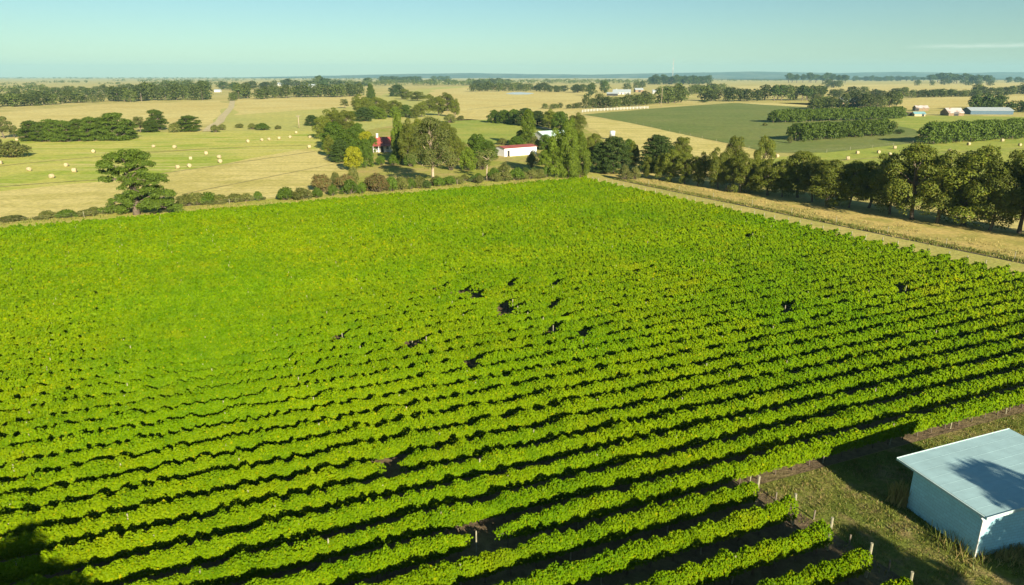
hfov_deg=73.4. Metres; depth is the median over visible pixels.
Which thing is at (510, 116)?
broadleaf tree
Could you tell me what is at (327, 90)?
distant tree
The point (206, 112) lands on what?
stubble field
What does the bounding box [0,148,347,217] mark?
mown paddock
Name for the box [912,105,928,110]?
rusty barn
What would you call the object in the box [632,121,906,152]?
pasture fence
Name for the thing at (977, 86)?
distant tree
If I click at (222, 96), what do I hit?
ground
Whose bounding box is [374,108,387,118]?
broadleaf tree
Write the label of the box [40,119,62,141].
pine tree
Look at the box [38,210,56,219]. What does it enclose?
bush
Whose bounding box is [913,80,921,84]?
distant tree
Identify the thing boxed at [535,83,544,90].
distant tree
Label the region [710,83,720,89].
distant tree
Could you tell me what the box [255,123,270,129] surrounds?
bush
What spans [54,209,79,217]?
bush
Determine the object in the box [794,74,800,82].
distant tree
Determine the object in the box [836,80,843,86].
distant tree
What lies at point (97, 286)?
vine row
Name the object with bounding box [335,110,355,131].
gum tree
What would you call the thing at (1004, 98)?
distant tree
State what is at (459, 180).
bush
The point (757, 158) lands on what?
gum tree
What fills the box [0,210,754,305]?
vine row
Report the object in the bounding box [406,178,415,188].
bush
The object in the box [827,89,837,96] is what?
distant tree
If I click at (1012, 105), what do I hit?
distant tree
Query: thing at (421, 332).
vine row
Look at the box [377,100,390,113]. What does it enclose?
gum tree
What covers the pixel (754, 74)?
hills
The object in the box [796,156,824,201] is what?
gum tree
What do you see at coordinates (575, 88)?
distant tree
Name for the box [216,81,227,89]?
distant tree
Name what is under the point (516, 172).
bush
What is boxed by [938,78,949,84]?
distant tree
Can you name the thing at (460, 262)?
vine row
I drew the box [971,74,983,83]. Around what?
distant tree
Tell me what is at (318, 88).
distant tree
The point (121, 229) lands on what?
vine row
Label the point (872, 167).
gum tree
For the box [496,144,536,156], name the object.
long shed
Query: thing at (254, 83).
distant tree
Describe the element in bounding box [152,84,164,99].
distant tree
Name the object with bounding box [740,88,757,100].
distant tree
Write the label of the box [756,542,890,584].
vine row
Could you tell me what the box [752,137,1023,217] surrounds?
lush paddock
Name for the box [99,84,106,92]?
distant tree
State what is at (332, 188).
bush
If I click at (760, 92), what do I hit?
distant tree
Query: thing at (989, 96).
distant tree
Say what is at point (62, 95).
distant tree
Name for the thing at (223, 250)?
vine row
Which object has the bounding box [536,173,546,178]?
bush
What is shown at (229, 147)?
wheel track
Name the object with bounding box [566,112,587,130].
gum tree
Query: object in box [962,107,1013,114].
blue shed
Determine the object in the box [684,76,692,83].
distant tree
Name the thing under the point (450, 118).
bush
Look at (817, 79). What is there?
forest plain
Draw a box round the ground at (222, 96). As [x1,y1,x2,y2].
[0,78,1023,483]
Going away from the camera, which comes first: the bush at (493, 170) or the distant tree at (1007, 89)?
the bush at (493, 170)
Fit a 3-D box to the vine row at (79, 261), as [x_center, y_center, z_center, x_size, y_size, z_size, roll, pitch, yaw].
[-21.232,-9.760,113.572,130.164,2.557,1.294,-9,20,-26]
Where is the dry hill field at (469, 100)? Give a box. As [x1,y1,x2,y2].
[429,87,611,120]
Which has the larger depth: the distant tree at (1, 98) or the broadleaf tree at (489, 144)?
the distant tree at (1, 98)
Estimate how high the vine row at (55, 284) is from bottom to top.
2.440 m
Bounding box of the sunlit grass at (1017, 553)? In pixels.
[951,541,1023,570]
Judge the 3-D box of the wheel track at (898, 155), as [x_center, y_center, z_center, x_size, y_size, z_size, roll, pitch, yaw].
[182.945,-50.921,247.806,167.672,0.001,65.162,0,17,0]
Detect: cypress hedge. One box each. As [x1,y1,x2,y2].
[766,106,908,122]
[786,118,896,141]
[914,118,1023,143]
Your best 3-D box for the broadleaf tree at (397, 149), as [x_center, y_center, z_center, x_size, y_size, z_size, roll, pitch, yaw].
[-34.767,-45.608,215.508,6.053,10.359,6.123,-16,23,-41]
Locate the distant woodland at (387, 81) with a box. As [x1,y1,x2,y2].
[0,78,781,92]
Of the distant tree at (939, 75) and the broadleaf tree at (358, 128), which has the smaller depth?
the broadleaf tree at (358, 128)
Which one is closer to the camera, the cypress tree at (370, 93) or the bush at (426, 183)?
the bush at (426, 183)
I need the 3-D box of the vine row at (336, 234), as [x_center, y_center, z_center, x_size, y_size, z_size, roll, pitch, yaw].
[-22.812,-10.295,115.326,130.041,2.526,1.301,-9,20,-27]
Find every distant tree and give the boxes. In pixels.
[0,93,6,105]
[3,92,23,106]
[9,87,21,94]
[16,93,29,105]
[21,89,33,94]
[21,93,40,105]
[29,90,41,103]
[35,90,51,104]
[38,86,50,92]
[47,93,58,104]
[50,87,62,94]
[54,90,68,102]
[60,88,74,102]
[68,86,78,92]
[69,92,85,102]
[76,86,89,94]
[81,88,97,95]
[86,94,97,102]
[91,86,101,94]
[95,93,105,101]
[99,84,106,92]
[104,85,117,100]
[104,87,125,101]
[117,87,129,100]
[121,88,136,101]
[123,83,134,90]
[132,84,148,100]
[139,81,154,100]
[146,82,158,99]
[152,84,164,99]
[157,87,172,100]
[159,80,172,88]
[166,82,175,99]
[169,83,183,99]
[177,85,189,99]
[179,80,192,88]
[188,85,198,99]
[191,81,209,99]
[195,81,213,98]
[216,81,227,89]
[228,93,235,100]
[231,83,244,98]
[236,83,247,97]
[242,83,252,97]
[246,80,257,88]
[251,88,264,98]
[257,81,273,87]
[260,86,269,98]
[269,85,277,97]
[270,80,278,86]
[275,87,282,96]
[279,84,291,97]
[281,78,290,86]
[288,80,300,86]
[289,86,299,96]
[294,84,305,96]
[300,80,315,85]
[301,83,313,96]
[305,86,314,96]
[312,84,323,96]
[313,77,321,83]
[316,83,326,96]
[318,78,333,85]
[320,80,328,87]
[323,86,332,96]
[328,84,343,96]
[332,79,342,84]
[337,83,346,96]
[344,79,355,85]
[345,83,355,95]
[347,86,357,95]
[355,83,364,95]
[467,83,478,91]
[472,79,483,83]
[476,82,483,90]
[482,82,491,90]
[487,82,495,90]
[494,83,502,90]
[500,83,507,90]
[508,82,517,90]
[521,83,528,91]
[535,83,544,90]
[539,82,548,90]
[543,85,553,91]
[570,85,582,92]
[580,84,588,91]
[581,93,591,108]
[586,83,597,94]
[589,98,597,107]
[595,93,603,107]
[598,96,613,107]
[599,81,611,92]
[611,97,622,107]
[615,97,629,105]
[621,83,631,88]
[622,92,633,105]
[633,82,641,87]
[633,95,646,105]
[639,81,646,87]
[640,90,651,104]
[645,93,656,103]
[650,74,658,84]
[653,76,662,84]
[653,86,667,103]
[663,76,668,83]
[664,85,675,102]
[667,76,673,83]
[671,86,682,102]
[672,74,680,83]
[675,83,686,101]
[678,87,690,101]
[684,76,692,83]
[687,85,697,94]
[691,76,700,83]
[691,84,700,93]
[695,85,712,99]
[700,76,708,83]
[704,89,718,100]
[705,75,713,83]
[707,89,723,100]
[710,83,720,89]
[719,83,726,91]
[722,88,733,100]
[723,87,743,100]
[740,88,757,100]
[752,89,764,100]
[759,84,772,99]
[769,85,780,100]
[778,84,788,100]
[783,84,794,100]
[784,73,792,82]
[789,86,800,99]
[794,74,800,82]
[795,85,810,100]
[803,88,815,99]
[806,98,822,108]
[807,85,818,99]
[808,74,815,80]
[811,95,824,108]
[812,85,825,98]
[818,97,829,107]
[819,75,826,82]
[821,79,831,86]
[824,72,831,79]
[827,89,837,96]
[827,96,838,107]
[828,81,839,87]
[830,74,835,80]
[832,88,845,97]
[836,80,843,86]
[837,92,850,106]
[845,86,859,92]
[847,91,857,106]
[853,91,862,107]
[856,92,873,106]
[860,86,870,92]
[864,94,878,106]
[869,89,879,95]
[871,95,884,106]
[875,90,887,96]
[880,96,890,106]
[882,76,890,80]
[882,90,900,106]
[891,92,903,105]
[897,87,908,96]
[907,89,915,97]
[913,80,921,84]
[915,90,925,97]
[923,90,933,96]
[927,74,937,80]
[929,89,938,96]
[936,88,948,96]
[937,72,946,82]
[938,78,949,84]
[941,72,956,82]
[947,89,957,96]
[958,73,968,83]
[958,91,967,96]
[964,81,973,84]
[967,75,976,81]
[968,94,985,106]
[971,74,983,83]
[971,84,983,90]
[974,89,982,95]
[979,86,990,94]
[981,93,997,106]
[982,75,992,83]
[982,99,1000,106]
[987,87,999,94]
[994,94,1005,106]
[995,87,1006,94]
[995,93,1008,106]
[998,87,1011,94]
[1003,100,1017,111]
[1005,77,1012,82]
[1008,85,1018,94]
[1012,77,1021,81]
[1012,85,1023,93]
[1015,100,1023,111]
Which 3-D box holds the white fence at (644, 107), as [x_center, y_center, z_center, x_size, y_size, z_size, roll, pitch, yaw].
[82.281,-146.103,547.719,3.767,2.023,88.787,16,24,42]
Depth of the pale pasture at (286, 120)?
440.44 m
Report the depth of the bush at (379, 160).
208.95 m
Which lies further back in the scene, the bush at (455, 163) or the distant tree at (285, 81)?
the distant tree at (285, 81)
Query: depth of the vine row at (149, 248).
112.44 m
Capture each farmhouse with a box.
[373,133,391,152]
[613,88,630,93]
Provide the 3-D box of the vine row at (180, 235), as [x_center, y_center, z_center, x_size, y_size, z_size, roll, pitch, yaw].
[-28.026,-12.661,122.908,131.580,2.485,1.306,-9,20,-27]
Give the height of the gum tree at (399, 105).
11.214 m
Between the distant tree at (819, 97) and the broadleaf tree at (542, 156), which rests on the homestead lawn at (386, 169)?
the broadleaf tree at (542, 156)
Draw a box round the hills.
[240,71,1023,77]
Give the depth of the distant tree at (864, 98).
577.99 m
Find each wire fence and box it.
[0,177,531,222]
[640,179,1023,258]
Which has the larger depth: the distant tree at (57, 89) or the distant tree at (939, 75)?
the distant tree at (939, 75)
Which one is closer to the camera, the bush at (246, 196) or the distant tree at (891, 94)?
the bush at (246, 196)
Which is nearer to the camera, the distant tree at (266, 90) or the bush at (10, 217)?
the bush at (10, 217)
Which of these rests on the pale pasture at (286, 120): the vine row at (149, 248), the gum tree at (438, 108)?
the gum tree at (438, 108)
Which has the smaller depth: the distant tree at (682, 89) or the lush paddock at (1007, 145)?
the lush paddock at (1007, 145)
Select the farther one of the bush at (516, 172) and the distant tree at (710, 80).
the distant tree at (710, 80)
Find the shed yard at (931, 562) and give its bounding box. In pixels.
[759,412,1023,584]
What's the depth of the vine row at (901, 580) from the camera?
34.38 m
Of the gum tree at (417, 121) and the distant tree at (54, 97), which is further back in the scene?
the distant tree at (54, 97)
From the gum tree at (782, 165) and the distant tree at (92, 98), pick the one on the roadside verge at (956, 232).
the gum tree at (782, 165)
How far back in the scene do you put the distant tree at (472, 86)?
1195.75 m
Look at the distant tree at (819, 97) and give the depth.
561.55 m
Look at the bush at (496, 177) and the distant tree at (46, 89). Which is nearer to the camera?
the bush at (496, 177)
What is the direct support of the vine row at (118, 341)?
on the vineyard soil
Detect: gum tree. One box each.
[0,116,11,137]
[9,125,18,136]
[132,116,143,131]
[311,115,330,138]
[322,107,343,123]
[322,134,334,155]
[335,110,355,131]
[339,99,347,105]
[350,94,374,112]
[370,96,382,106]
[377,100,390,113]
[386,100,402,114]
[397,88,412,99]
[397,118,418,164]
[404,116,456,184]
[408,91,425,100]
[410,106,420,117]
[411,118,431,155]
[414,102,430,116]
[422,94,433,109]
[430,97,446,114]
[437,92,453,110]
[437,121,460,148]
[448,98,459,114]
[450,138,465,160]
[477,148,496,179]
[541,109,555,127]
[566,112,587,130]
[585,138,595,168]
[587,133,602,145]
[626,141,640,167]
[642,155,654,178]
[653,153,667,179]
[660,149,680,181]
[672,136,692,163]
[674,152,694,183]
[686,151,709,185]
[706,147,734,188]
[721,135,745,184]
[724,152,758,192]
[743,156,763,191]
[749,158,788,195]
[753,135,776,188]
[770,159,797,196]
[783,150,816,197]
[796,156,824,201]
[807,159,852,208]
[833,159,870,207]
[848,153,892,207]
[869,153,918,214]
[878,141,962,219]
[917,149,974,222]
[936,145,1015,227]
[962,149,1023,230]
[991,150,1023,233]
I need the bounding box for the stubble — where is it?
[746,96,1023,109]
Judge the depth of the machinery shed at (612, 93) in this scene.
944.92 m
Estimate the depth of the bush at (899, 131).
323.50 m
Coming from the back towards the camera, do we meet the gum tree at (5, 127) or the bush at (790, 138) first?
the gum tree at (5, 127)
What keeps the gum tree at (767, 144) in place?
on the ground at (222, 96)
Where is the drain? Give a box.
[614,179,1023,263]
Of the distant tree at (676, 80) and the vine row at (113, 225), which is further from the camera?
the distant tree at (676, 80)
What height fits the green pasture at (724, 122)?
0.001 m
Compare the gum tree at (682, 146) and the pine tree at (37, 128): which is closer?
the gum tree at (682, 146)
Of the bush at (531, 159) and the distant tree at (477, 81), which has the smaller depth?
the bush at (531, 159)
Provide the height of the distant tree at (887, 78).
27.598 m
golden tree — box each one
[343,146,362,168]
[359,131,371,148]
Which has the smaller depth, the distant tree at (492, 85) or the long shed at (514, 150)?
the long shed at (514, 150)
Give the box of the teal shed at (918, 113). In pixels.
[912,112,925,115]
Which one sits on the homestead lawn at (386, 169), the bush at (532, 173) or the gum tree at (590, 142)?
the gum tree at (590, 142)
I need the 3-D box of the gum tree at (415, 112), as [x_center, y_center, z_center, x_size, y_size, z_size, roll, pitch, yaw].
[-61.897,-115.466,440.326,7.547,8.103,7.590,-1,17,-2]
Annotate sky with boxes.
[0,0,1023,77]
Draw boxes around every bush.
[0,140,32,156]
[0,215,28,221]
[32,216,45,219]
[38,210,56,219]
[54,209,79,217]
[77,209,98,215]
[167,122,181,131]
[176,194,198,206]
[188,192,203,204]
[198,192,216,203]
[210,125,220,131]
[212,194,227,202]
[218,124,226,129]
[226,193,243,202]
[239,193,254,201]
[247,123,255,128]
[253,191,262,200]
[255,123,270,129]
[276,187,296,199]
[291,187,312,200]
[311,174,331,191]
[311,186,322,197]
[328,184,337,195]
[330,172,338,186]
[333,173,356,188]
[339,179,359,193]
[347,166,358,182]
[357,182,366,193]
[363,172,390,191]
[375,155,385,164]
[387,176,397,191]
[388,154,398,164]
[396,177,408,189]
[403,152,417,166]
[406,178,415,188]
[416,180,422,187]
[422,180,431,188]
[430,175,438,185]
[433,177,443,185]
[442,175,455,185]
[444,113,455,122]
[445,153,458,169]
[454,176,464,183]
[461,174,468,180]
[469,175,475,181]
[474,152,488,169]
[474,175,484,182]
[487,167,500,177]
[489,172,501,181]
[496,138,507,144]
[498,162,510,171]
[500,170,512,180]
[509,166,524,179]
[521,167,528,172]
[526,151,537,166]
[526,169,537,178]
[528,136,540,147]
[533,168,543,177]
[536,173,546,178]
[543,165,550,176]
[618,164,630,179]
[630,166,640,179]
[787,135,793,142]
[894,129,904,133]
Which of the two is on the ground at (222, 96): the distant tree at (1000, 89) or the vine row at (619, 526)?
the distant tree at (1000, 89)
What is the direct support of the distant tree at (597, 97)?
on the ground at (222, 96)
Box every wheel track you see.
[0,150,321,186]
[3,149,196,165]
[148,145,297,151]
[184,162,341,193]
[830,148,1018,161]
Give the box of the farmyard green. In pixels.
[880,113,1023,130]
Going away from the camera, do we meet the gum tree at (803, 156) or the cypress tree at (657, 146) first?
the gum tree at (803, 156)
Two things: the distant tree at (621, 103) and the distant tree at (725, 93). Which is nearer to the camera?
the distant tree at (621, 103)
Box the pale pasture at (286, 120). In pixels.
[213,86,468,130]
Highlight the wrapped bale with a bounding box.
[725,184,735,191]
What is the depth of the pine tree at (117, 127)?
287.19 m
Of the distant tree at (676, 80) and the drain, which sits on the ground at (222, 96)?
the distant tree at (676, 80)
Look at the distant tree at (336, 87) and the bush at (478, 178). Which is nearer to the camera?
the bush at (478, 178)
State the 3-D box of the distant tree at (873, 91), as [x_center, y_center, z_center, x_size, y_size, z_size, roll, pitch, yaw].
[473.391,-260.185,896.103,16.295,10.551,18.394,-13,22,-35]
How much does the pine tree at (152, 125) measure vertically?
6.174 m
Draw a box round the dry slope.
[585,117,773,176]
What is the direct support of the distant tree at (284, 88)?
on the ground at (222, 96)
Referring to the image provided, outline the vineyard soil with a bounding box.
[0,236,1023,584]
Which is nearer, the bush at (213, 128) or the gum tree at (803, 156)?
the gum tree at (803, 156)
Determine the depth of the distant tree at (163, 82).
1290.96 m
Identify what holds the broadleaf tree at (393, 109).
on the pale pasture at (286, 120)
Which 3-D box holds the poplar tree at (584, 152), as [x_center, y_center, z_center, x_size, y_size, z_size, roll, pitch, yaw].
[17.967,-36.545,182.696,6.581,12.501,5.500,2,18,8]
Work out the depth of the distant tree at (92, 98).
703.56 m
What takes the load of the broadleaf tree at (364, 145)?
on the homestead lawn at (386, 169)
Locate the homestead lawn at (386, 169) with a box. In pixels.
[346,119,619,189]
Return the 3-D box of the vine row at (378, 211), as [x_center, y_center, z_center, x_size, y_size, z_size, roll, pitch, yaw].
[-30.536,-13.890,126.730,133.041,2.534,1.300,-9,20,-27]
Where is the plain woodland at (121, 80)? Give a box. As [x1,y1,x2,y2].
[0,77,614,85]
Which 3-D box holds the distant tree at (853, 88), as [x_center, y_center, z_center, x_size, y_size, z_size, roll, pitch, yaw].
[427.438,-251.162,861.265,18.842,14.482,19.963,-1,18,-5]
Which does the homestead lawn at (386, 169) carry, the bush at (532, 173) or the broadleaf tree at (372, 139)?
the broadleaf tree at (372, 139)
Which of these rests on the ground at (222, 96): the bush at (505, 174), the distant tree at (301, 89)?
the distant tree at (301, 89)
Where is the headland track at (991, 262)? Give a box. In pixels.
[564,177,1023,274]
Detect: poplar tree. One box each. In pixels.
[520,108,536,143]
[546,128,566,177]
[553,118,579,177]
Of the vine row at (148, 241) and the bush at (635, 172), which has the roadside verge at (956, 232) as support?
the bush at (635, 172)
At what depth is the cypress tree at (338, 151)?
214.58 m
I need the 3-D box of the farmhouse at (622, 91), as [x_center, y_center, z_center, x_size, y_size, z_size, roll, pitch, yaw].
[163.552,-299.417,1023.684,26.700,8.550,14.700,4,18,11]
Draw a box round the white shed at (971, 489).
[896,428,1023,558]
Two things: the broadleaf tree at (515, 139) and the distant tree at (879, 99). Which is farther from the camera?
the distant tree at (879, 99)
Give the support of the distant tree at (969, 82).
on the dry field at (918, 87)
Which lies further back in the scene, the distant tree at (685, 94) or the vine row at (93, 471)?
the distant tree at (685, 94)
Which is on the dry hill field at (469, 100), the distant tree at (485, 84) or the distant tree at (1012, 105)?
the distant tree at (485, 84)
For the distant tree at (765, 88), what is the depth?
786.90 m
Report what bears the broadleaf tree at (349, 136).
on the homestead lawn at (386, 169)
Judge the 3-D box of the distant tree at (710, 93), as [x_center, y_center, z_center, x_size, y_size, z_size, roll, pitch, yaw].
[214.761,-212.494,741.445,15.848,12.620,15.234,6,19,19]
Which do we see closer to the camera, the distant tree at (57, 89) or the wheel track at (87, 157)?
the wheel track at (87, 157)
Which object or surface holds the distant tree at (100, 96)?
on the ground at (222, 96)
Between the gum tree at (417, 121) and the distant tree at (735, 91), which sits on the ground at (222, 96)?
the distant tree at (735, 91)
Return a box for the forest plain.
[714,78,1023,79]
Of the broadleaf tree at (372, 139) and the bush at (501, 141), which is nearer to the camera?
the broadleaf tree at (372, 139)
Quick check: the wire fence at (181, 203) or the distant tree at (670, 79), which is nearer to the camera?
the wire fence at (181, 203)
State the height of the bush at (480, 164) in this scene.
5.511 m
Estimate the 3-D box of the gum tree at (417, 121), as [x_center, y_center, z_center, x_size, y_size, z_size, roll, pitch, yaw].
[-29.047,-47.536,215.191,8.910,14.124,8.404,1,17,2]
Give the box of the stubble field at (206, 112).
[0,101,228,129]
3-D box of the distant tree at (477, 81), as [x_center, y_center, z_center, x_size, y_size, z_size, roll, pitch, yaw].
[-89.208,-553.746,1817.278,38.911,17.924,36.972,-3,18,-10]
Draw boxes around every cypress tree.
[95,148,184,214]
[304,115,318,125]
[328,139,350,162]
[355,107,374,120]
[366,83,376,105]
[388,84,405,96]
[514,108,533,124]
[531,111,544,126]
[591,142,608,171]
[593,136,632,172]
[637,134,674,171]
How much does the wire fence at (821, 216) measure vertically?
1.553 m
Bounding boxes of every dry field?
[233,96,377,114]
[736,83,1023,91]
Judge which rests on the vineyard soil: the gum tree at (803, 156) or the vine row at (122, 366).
the vine row at (122, 366)
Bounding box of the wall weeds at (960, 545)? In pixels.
[926,519,1010,571]
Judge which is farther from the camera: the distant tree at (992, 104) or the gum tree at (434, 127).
the distant tree at (992, 104)
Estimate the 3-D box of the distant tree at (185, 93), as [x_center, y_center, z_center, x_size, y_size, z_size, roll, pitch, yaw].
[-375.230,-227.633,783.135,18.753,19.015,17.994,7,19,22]
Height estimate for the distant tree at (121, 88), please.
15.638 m
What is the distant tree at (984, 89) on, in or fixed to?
on the ground at (222, 96)
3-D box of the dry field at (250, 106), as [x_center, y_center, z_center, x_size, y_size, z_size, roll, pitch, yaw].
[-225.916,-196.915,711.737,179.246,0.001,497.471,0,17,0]
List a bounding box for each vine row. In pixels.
[0,175,587,229]
[0,177,592,231]
[0,178,598,234]
[0,179,606,237]
[0,181,612,239]
[0,182,617,242]
[0,184,623,246]
[0,185,632,248]
[0,187,638,251]
[0,188,645,254]
[0,189,655,257]
[0,192,662,260]
[0,193,669,264]
[0,195,676,267]
[0,198,687,271]
[0,198,695,275]
[0,200,703,280]
[0,202,714,284]
[0,204,723,287]
[0,206,732,293]
[0,208,741,298]
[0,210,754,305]
[0,213,764,309]
[0,215,774,315]
[0,217,788,319]
[0,220,800,327]
[0,223,811,331]
[0,226,823,340]
[0,228,839,348]
[0,231,853,356]
[0,234,866,363]
[0,237,883,372]
[0,241,898,382]
[0,244,915,391]
[0,248,930,402]
[0,251,950,411]
[0,255,968,425]
[0,260,987,437]
[0,263,1010,447]
[0,270,1023,467]
[0,278,1023,481]
[0,288,1023,497]
[0,299,1023,515]
[0,309,1023,538]
[0,322,1023,560]
[0,337,1023,584]
[0,350,1023,584]
[124,367,1023,584]
[244,386,1023,584]
[355,475,777,584]
[496,493,815,584]
[626,517,851,584]
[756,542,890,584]
[880,571,913,584]
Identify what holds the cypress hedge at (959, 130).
on the ground at (222, 96)
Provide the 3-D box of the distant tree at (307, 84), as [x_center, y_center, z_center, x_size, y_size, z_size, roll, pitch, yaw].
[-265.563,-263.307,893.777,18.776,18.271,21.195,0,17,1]
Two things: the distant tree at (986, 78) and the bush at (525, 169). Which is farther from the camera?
the distant tree at (986, 78)
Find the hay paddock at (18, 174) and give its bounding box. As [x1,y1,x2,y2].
[0,131,327,190]
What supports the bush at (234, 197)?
on the verge at (154, 211)
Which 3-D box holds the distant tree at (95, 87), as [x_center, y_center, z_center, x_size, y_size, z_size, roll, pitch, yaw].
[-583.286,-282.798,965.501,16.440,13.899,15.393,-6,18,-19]
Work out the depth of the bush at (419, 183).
165.47 m
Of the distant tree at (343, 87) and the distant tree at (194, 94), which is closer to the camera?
the distant tree at (194, 94)
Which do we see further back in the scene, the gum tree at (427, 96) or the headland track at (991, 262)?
the gum tree at (427, 96)
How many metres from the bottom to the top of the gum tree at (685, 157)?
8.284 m
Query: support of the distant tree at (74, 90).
on the ground at (222, 96)
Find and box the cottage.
[534,130,563,140]
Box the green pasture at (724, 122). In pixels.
[584,103,917,152]
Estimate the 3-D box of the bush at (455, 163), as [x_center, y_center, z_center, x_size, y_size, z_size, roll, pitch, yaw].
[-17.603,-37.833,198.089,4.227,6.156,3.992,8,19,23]
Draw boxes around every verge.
[0,173,611,227]
[607,172,1023,261]
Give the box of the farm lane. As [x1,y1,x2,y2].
[203,101,234,130]
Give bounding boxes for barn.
[634,88,643,91]
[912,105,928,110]
[940,108,964,115]
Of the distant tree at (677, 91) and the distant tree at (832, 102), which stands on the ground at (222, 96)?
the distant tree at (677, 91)
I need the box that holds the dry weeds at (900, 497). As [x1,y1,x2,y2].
[885,477,911,509]
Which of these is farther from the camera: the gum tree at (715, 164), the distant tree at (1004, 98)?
the distant tree at (1004, 98)
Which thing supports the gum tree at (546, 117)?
on the homestead lawn at (386, 169)
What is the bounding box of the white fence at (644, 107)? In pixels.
[582,106,646,111]
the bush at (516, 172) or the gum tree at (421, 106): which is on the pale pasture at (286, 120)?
the gum tree at (421, 106)
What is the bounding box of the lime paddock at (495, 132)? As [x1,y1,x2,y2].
[438,119,536,142]
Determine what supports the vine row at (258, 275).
on the vineyard soil
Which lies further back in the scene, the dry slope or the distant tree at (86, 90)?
the distant tree at (86, 90)
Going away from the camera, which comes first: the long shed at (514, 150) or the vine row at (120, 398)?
the vine row at (120, 398)
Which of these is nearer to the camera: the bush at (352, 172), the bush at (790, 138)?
the bush at (352, 172)
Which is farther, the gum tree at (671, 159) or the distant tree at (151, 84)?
the distant tree at (151, 84)
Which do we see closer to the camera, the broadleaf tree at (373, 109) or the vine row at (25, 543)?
the vine row at (25, 543)
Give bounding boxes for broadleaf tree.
[319,121,344,149]
[333,128,360,153]
[351,122,364,140]
[358,138,373,167]
[368,106,378,117]
[368,136,377,151]
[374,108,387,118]
[389,106,401,117]
[391,130,405,162]
[401,104,411,116]
[458,147,477,169]
[464,133,486,156]
[480,141,498,159]
[486,109,500,122]
[495,110,511,123]
[505,109,519,123]
[508,136,523,144]
[516,129,523,141]
[538,134,550,149]
[538,149,550,165]
[550,111,568,130]
[623,139,634,161]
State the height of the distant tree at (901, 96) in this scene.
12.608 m
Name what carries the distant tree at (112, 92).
on the ground at (222, 96)
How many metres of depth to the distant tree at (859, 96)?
589.03 m
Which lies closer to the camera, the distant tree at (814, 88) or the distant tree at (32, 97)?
the distant tree at (32, 97)
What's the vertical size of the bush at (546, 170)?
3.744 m
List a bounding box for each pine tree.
[15,120,38,140]
[28,121,49,141]
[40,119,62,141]
[53,120,77,141]
[68,118,87,140]
[76,116,101,140]
[89,117,113,140]
[96,112,132,140]
[121,119,138,137]
[140,120,159,132]
[145,109,168,129]
[175,115,201,131]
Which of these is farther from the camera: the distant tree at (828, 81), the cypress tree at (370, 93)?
the distant tree at (828, 81)
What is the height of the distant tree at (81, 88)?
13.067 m
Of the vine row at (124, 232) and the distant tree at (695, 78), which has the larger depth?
the distant tree at (695, 78)
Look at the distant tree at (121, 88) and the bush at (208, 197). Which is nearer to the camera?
the bush at (208, 197)
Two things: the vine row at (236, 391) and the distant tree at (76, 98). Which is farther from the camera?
the distant tree at (76, 98)
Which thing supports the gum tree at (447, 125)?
on the homestead lawn at (386, 169)
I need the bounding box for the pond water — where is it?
[506,92,532,93]
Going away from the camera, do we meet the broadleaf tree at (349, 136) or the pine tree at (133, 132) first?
the broadleaf tree at (349, 136)
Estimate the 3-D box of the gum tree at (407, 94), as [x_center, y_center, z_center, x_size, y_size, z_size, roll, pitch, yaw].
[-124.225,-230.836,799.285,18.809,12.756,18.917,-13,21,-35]
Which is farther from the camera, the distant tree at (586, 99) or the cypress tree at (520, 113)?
the distant tree at (586, 99)
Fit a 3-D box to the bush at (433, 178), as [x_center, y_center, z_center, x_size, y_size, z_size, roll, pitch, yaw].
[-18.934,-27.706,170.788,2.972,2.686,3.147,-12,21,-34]
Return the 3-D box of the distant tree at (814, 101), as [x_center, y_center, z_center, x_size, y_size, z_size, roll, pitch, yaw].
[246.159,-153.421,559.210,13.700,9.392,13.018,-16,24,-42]
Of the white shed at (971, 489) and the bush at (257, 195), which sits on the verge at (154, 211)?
the bush at (257, 195)
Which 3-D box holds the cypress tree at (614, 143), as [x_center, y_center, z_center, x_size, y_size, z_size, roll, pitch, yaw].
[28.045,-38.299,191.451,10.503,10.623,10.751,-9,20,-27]
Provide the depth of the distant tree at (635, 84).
1440.23 m
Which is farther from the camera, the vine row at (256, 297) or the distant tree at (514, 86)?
the distant tree at (514, 86)
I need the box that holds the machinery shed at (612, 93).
[607,92,617,95]
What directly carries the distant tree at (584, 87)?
on the dry hill field at (469, 100)
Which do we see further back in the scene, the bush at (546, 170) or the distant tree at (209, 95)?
the distant tree at (209, 95)
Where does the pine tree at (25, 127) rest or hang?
on the hay paddock at (18, 174)
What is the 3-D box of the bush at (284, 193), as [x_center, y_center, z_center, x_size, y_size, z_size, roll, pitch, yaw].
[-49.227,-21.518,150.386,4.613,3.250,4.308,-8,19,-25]
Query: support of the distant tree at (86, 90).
on the ground at (222, 96)
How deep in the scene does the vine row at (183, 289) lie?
90.39 m
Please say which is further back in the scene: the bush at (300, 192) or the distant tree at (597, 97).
the distant tree at (597, 97)
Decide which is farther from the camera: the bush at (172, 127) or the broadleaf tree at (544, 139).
the bush at (172, 127)

